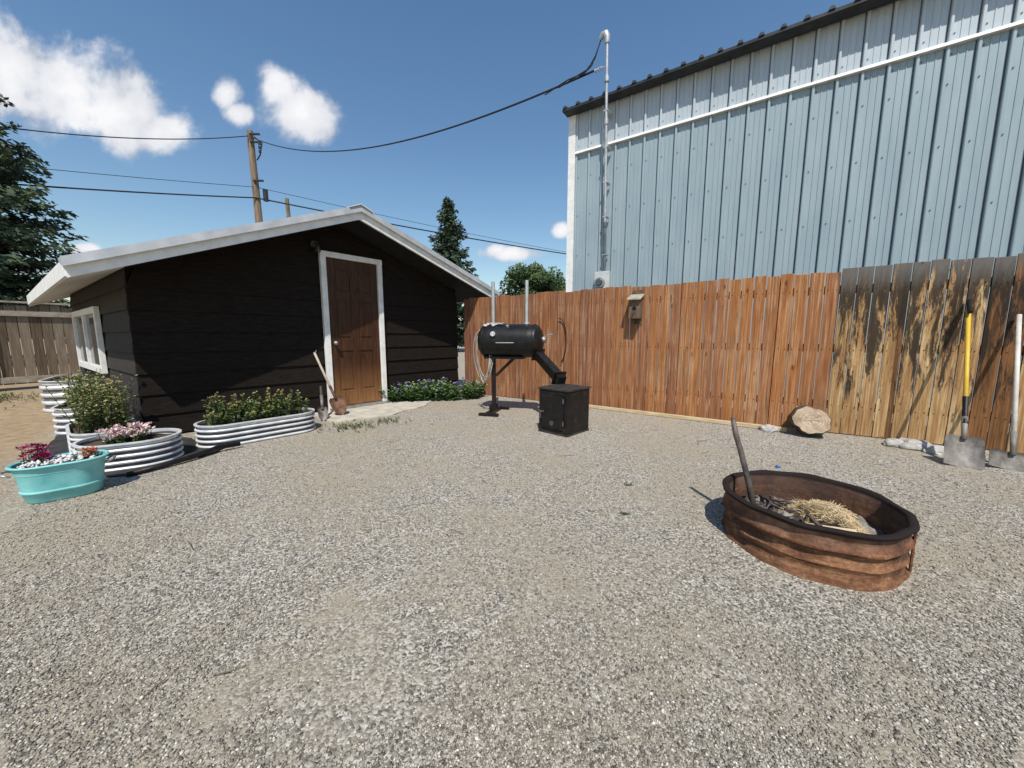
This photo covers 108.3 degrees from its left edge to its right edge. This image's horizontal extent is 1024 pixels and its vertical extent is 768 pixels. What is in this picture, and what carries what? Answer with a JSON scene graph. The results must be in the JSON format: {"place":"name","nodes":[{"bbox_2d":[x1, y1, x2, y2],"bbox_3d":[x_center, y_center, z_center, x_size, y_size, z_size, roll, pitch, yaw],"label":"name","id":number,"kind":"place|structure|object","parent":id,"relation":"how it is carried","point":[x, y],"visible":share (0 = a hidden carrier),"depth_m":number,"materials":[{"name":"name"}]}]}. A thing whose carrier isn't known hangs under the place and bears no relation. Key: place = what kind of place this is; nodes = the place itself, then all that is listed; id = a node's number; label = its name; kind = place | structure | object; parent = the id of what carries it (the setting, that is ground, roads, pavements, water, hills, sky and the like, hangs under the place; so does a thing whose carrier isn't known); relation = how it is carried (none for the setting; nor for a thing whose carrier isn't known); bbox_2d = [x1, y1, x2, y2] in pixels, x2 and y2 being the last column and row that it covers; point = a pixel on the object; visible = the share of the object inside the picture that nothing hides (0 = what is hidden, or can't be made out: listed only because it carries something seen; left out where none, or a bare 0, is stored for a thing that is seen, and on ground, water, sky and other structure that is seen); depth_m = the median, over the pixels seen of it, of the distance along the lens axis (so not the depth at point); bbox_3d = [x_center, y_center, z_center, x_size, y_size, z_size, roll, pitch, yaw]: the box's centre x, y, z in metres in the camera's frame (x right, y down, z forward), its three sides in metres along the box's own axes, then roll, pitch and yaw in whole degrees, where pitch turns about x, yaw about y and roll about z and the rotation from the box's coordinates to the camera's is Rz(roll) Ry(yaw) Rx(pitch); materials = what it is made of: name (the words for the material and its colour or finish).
{"place":"outdoors","nodes":[
{"label":"outdoors","id":0,"kind":"place"},
{"bbox_2d":[0,0,854,320],"label":"sky","id":1,"kind":"structure","parent":0,"point":[312,75],"materials":[{"name":"blue"}]},
{"bbox_2d":[0,339,1023,767],"bbox_3d":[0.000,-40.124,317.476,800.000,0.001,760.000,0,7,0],"label":"ground","id":2,"kind":"structure","parent":0,"point":[364,683],"depth_m":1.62,"materials":[{"name":"grey gravel"}]},
{"bbox_2d":[0,300,81,384],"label":"weathered fence","id":3,"kind":"object","parent":2,"relation":"on","point":[45,314],"visible":0.23,"depth_m":7.74,"materials":[{"name":"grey wood"}]},
{"bbox_2d":[0,94,88,343],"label":"spruce tree","id":4,"kind":"object","parent":2,"relation":"on","point":[15,198],"visible":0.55,"depth_m":13.91,"materials":[{"name":"green plant"}]},
{"bbox_2d":[0,442,116,503],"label":"turquoise tub","id":5,"kind":"object","parent":2,"relation":"on","point":[44,478],"visible":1,"depth_m":2.48,"materials":[{"name":"paint"}]},
{"bbox_2d":[38,374,94,412],"bbox_3d":[-6.850,0.087,5.860,0.636,0.512,1.336,-6,10,-39],"label":"galvanized planter","id":6,"kind":"object","parent":2,"relation":"on","point":[56,389],"visible":0.32,"depth_m":5.32,"materials":[{"name":"metal"}]},
{"bbox_2d":[50,369,117,434],"bbox_3d":[-5.150,0.173,4.510,0.516,0.690,1.016,-6,10,-39],"label":"galvanized planter","id":7,"kind":"object","parent":2,"relation":"on","point":[61,423],"visible":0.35,"depth_m":4.26,"materials":[{"name":"silver metal"}]},
{"bbox_2d":[31,434,222,477],"bbox_3d":[-4.056,0.626,3.703,2.554,0.024,1.090,3,8,23],"label":"landscape fabric","id":8,"kind":"object","parent":2,"relation":"on","point":[58,444],"visible":0.26,"depth_m":3.57,"materials":[{"name":"black fabric"}]},
{"bbox_2d":[45,372,136,452],"bbox_3d":[-4.100,0.252,3.697,0.573,0.742,0.939,-6,10,-41],"label":"galvanized planter","id":9,"kind":"object","parent":8,"relation":"on","point":[96,416],"visible":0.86,"depth_m":3.55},
{"bbox_2d":[71,421,183,471],"bbox_3d":[-3.330,0.511,3.233,0.676,0.348,0.536,-5,9,-32],"label":"galvanized planter","id":10,"kind":"object","parent":8,"relation":"on","point":[141,445],"visible":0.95,"depth_m":3.14,"materials":[{"name":"metal"}]},
{"bbox_2d":[125,442,240,476],"bbox_3d":[-2.860,0.648,3.282,0.084,0.074,0.850,3,8,19],"label":"plastic edging","id":11,"kind":"object","parent":2,"relation":"on","point":[171,462],"visible":1,"depth_m":3.18,"materials":[{"name":"black plastic"}]},
{"bbox_2d":[193,387,315,447],"bbox_3d":[-2.770,0.318,4.055,0.456,0.518,1.116,6,10,40],"label":"galvanized planter","id":12,"kind":"object","parent":2,"relation":"on","point":[255,423],"visible":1,"depth_m":3.91,"materials":[{"name":"metal"}]},
{"bbox_2d":[27,203,499,432],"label":"shed","id":13,"kind":"structure","parent":2,"relation":"on","point":[362,299],"depth_m":4.78,"materials":[{"name":"brown wood"}]},
{"bbox_2d":[75,314,99,365],"bbox_3d":[-6.104,-0.638,5.336,2.052,0.750,0.015,5,9,35],"label":"window glass","id":14,"kind":"structure","parent":13,"relation":"in","point":[89,318],"depth_m":5.23,"materials":[{"name":"grey"}]},
{"bbox_2d":[71,306,107,373],"bbox_3d":[-6.113,-0.636,5.326,2.155,0.850,0.047,5,9,35],"label":"window frame","id":15,"kind":"structure","parent":13,"relation":"in","point":[94,310],"depth_m":5.05,"materials":[{"name":"white paint"}]},
{"bbox_2d":[326,257,381,404],"bbox_3d":[-2.374,-0.757,5.606,0.022,2.138,0.777,6,10,40],"label":"door","id":16,"kind":"structure","parent":13,"relation":"in","point":[352,286],"depth_m":5.59,"materials":[{"name":"brown wood"}]},
{"bbox_2d":[246,129,290,222],"bbox_3d":[-13.688,-7.921,21.785,0.932,12.308,2.186,5,9,32],"label":"utility pole","id":17,"kind":"object","parent":2,"relation":"on","point":[255,181],"visible":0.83,"depth_m":20.58,"materials":[{"name":"brown wood"}]},
{"bbox_2d":[0,126,248,139],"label":"power line","id":18,"kind":"object","parent":17,"relation":"attached to","point":[127,137],"visible":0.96,"depth_m":16.72,"materials":[{"name":"black rubber"}]},
{"bbox_2d":[5,183,255,197],"bbox_3d":[-22.151,-7.389,12.053,0.064,3.816,23.745,6,10,41],"label":"power line","id":19,"kind":"object","parent":17,"relation":"attached to","point":[130,191],"visible":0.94,"depth_m":17.04,"materials":[{"name":"black rubber"}]},
{"bbox_2d":[33,167,251,186],"bbox_3d":[-22.150,-8.466,12.969,0.026,3.076,22.349,7,10,44],"label":"power line","id":20,"kind":"object","parent":17,"relation":"attached to","point":[145,178],"visible":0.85,"depth_m":17.46,"materials":[{"name":"black rubber"}]},
{"bbox_2d":[256,197,565,253],"bbox_3d":[-0.150,-10.736,27.745,31.666,1.226,0.075,-4,8,-26],"label":"power line","id":21,"kind":"object","parent":17,"relation":"attached to","point":[415,228],"visible":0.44,"depth_m":24.79,"materials":[{"name":"black rubber"}]},
{"bbox_2d":[258,187,563,251],"bbox_3d":[-0.150,-11.369,28.724,32.560,1.376,0.026,-4,8,-29],"label":"power line","id":22,"kind":"object","parent":17,"relation":"attached to","point":[402,219],"visible":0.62,"depth_m":24.63,"materials":[{"name":"black rubber"}]},
{"bbox_2d":[249,70,593,151],"bbox_3d":[-6.340,-10.058,13.979,20.906,5.390,0.040,6,10,39],"label":"power line","id":23,"kind":"object","parent":17,"relation":"attached to","point":[539,94],"visible":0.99,"depth_m":10.39,"materials":[{"name":"black rubber"}]},
{"bbox_2d":[0,390,631,515],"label":"weeds","id":24,"kind":"object","parent":2,"relation":"on","point":[2,396],"visible":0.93,"depth_m":4.67,"materials":[{"name":"green plant"}]},
{"bbox_2d":[318,386,327,420],"bbox_3d":[-2.509,0.257,4.919,0.118,0.437,0.338,-2,8,-18],"label":"garden spade","id":25,"kind":"object","parent":2,"relation":"on","point":[322,412],"visible":1,"depth_m":4.88,"materials":[{"name":"silver metal"}]},
{"bbox_2d":[313,399,431,422],"bbox_3d":[-1.914,0.386,5.580,0.980,0.038,1.856,6,10,39],"label":"concrete pad","id":26,"kind":"object","parent":2,"relation":"on","point":[377,411],"visible":0.59,"depth_m":5.34,"materials":[{"name":"beige concrete"}]},
{"bbox_2d":[313,350,346,414],"bbox_3d":[-2.589,-0.053,5.146,0.603,0.949,0.165,3,8,23],"label":"round shovel","id":27,"kind":"object","parent":26,"relation":"on","point":[338,404],"visible":0.96,"depth_m":5.13,"materials":[{"name":"brown wood"}]},
{"bbox_2d":[379,377,487,402],"bbox_3d":[-1.373,0.082,6.472,1.928,0.374,0.796,-2,8,-16],"label":"flower bed","id":28,"kind":"object","parent":2,"relation":"on","point":[424,391],"visible":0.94,"depth_m":6.35,"materials":[{"name":"green plant"}]},
{"bbox_2d":[427,196,478,349],"bbox_3d":[-4.089,-7.327,25.180,6.402,10.324,6.099,0,7,0],"label":"spruce tree","id":29,"kind":"object","parent":2,"relation":"on","point":[450,235],"visible":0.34,"depth_m":24.52,"materials":[{"name":"green plant"}]},
{"bbox_2d":[473,280,590,437],"bbox_3d":[0.253,-0.450,4.820,0.840,1.850,1.855,-6,10,-40],"label":"barrel smoker","id":30,"kind":"object","parent":2,"relation":"on","point":[563,409],"visible":1,"depth_m":4.87,"materials":[{"name":"black metal"}]},
{"bbox_2d":[541,394,563,430],"bbox_3d":[0.450,0.315,4.137,0.300,0.370,0.014,7,10,44],"label":"firebox door","id":31,"kind":"structure","parent":30,"relation":"in","point":[552,406],"depth_m":4.12,"materials":[{"name":"metal"}]},
{"bbox_2d":[498,261,565,322],"bbox_3d":[1.621,-4.858,23.620,4.947,5.750,4.614,0,7,0],"label":"deciduous tree","id":32,"kind":"object","parent":2,"relation":"on","point":[540,278],"visible":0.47,"depth_m":22.39,"materials":[{"name":"green plant"}]},
{"bbox_2d":[138,439,1023,720],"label":"twigs","id":33,"kind":"object","parent":2,"relation":"on","point":[868,716],"visible":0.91,"depth_m":1.93,"materials":[{"name":"brown wood"}]},
{"bbox_2d":[589,405,786,431],"bbox_3d":[2.120,0.428,5.032,2.606,0.046,0.050,5,9,36],"label":"lumber plank","id":34,"kind":"object","parent":2,"relation":"on","point":[742,424],"visible":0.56,"depth_m":4.89,"materials":[{"name":"brown wood"}]},
{"bbox_2d":[464,253,1023,452],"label":"wooden fence","id":35,"kind":"object","parent":2,"relation":"on","point":[585,315],"visible":0.76,"depth_m":4.28,"materials":[{"name":"brown wood"}]},
{"bbox_2d":[559,318,566,362],"bbox_3d":[0.810,-0.696,5.925,0.138,0.719,0.016,5,9,33],"label":"hanging wire hook","id":36,"kind":"object","parent":35,"relation":"attached to","point":[566,339],"visible":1,"depth_m":5.89,"materials":[{"name":"black metal"}]},
{"bbox_2d":[627,290,643,323],"bbox_3d":[1.722,-1.079,5.162,0.190,0.470,0.216,5,9,33],"label":"birdhouse","id":37,"kind":"object","parent":35,"relation":"attached to","point":[635,298],"visible":1,"depth_m":5.13,"materials":[{"name":"brown wood"}]},
{"bbox_2d":[759,424,778,432],"bbox_3d":[3.010,0.521,4.321,0.197,0.106,0.182,0,7,0],"label":"rock","id":38,"kind":"object","parent":2,"relation":"on","point":[768,428],"visible":0.93,"depth_m":4.28,"materials":[{"name":"grey stone"}]},
{"bbox_2d":[787,405,831,434],"bbox_3d":[3.305,0.400,4.123,0.369,0.356,0.374,5,9,31],"label":"tree log","id":39,"kind":"object","parent":2,"relation":"on","point":[806,419],"visible":1,"depth_m":3.99,"materials":[{"name":"beige wood"}]},
{"bbox_2d":[720,470,919,591],"bbox_3d":[1.581,0.719,1.970,0.805,0.266,0.802,0,7,0],"label":"fire pit ring","id":40,"kind":"object","parent":2,"relation":"on","point":[822,530],"visible":1,"depth_m":1.82,"materials":[{"name":"metal"}]},
{"bbox_2d":[730,417,755,504],"bbox_3d":[1.350,0.467,2.152,0.034,0.528,0.196,-4,8,-26],"label":"fire poker","id":41,"kind":"object","parent":40,"relation":"on","point":[748,481],"visible":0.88,"depth_m":2.14,"materials":[{"name":"metal"}]},
{"bbox_2d":[883,438,903,447],"bbox_3d":[3.860,0.603,3.728,0.193,0.108,0.170,3,8,25],"label":"rock","id":42,"kind":"object","parent":2,"relation":"on","point":[891,442],"visible":0.69,"depth_m":3.70,"materials":[{"name":"grey stone"}]},
{"bbox_2d":[899,438,931,450],"bbox_3d":[3.976,0.611,3.642,0.249,0.130,0.255,-7,10,-42],"label":"rock","id":43,"kind":"object","parent":2,"relation":"on","point":[913,444],"visible":0.72,"depth_m":3.59,"materials":[{"name":"grey stone"}]},
{"bbox_2d":[922,445,943,455],"bbox_3d":[4.022,0.634,3.485,0.193,0.108,0.182,-3,8,-22],"label":"rock","id":44,"kind":"object","parent":2,"relation":"on","point":[936,450],"visible":0.66,"depth_m":3.46,"materials":[{"name":"grey stone"}]},
{"bbox_2d":[943,299,984,469],"bbox_3d":[4.079,-0.051,3.318,0.229,1.450,0.862,7,10,43],"label":"flat shovel","id":45,"kind":"object","parent":2,"relation":"on","point":[963,450],"visible":1,"depth_m":3.19,"materials":[{"name":"yellow plastic"}]},
{"bbox_2d":[988,314,1023,471],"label":"flat shovel","id":46,"kind":"object","parent":2,"relation":"on","point":[1011,459],"visible":1,"depth_m":3.12,"materials":[{"name":"white metal"}]},
{"bbox_3d":[10.127,-3.753,9.023,14.420,7.320,10.000,5,9,33],"label":"end and back walls","id":47,"kind":"object","parent":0,"visible":0},
{"bbox_2d":[563,0,892,111],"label":"roof","id":48,"kind":"structure","parent":47,"relation":"on","point":[721,48],"depth_m":6.62,"materials":[{"name":"brown metal"}]},
{"bbox_2d":[562,0,867,111],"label":"eave trim","id":49,"kind":"structure","parent":48,"relation":"attached to","point":[843,7],"depth_m":6.54,"materials":[{"name":"metal"}]},
{"bbox_2d":[563,0,897,117],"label":"soffit","id":50,"kind":"structure","parent":48,"relation":"attached to","point":[852,11],"depth_m":6.54,"materials":[{"name":"black metal"}]},
{"bbox_2d":[566,20,1023,291],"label":"trim","id":51,"kind":"structure","parent":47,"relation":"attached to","point":[572,152],"depth_m":7.19,"materials":[{"name":"white paint"}]},
{"bbox_2d":[573,26,1023,411],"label":"wall panels","id":52,"kind":"object","parent":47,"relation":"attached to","point":[1005,162],"visible":0.7,"depth_m":6.23,"materials":[{"name":"blue metal"}]},
{"bbox_2d":[545,29,612,288],"bbox_3d":[1.483,-4.712,8.334,1.522,5.199,0.422,5,9,33],"label":"electric service mast","id":53,"kind":"object","parent":52,"relation":"attached to","point":[602,279],"visible":0.94,"depth_m":7.97,"materials":[{"name":"metal"}]},
{"bbox_2d":[576,12,1022,255],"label":"panel screws","id":54,"kind":"object","parent":52,"relation":"attached to","point":[813,118],"visible":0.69,"depth_m":6.16,"materials":[{"name":"grey metal"}]},
{"bbox_2d":[585,0,1023,385],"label":"lap seams","id":55,"kind":"object","parent":52,"relation":"attached to","point":[827,154],"visible":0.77,"depth_m":6.12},
{"bbox_2d":[576,0,1023,151],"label":"wall panels","id":56,"kind":"object","parent":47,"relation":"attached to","point":[963,18],"visible":0.99,"depth_m":6.24,"materials":[{"name":"metal"}]}
]}

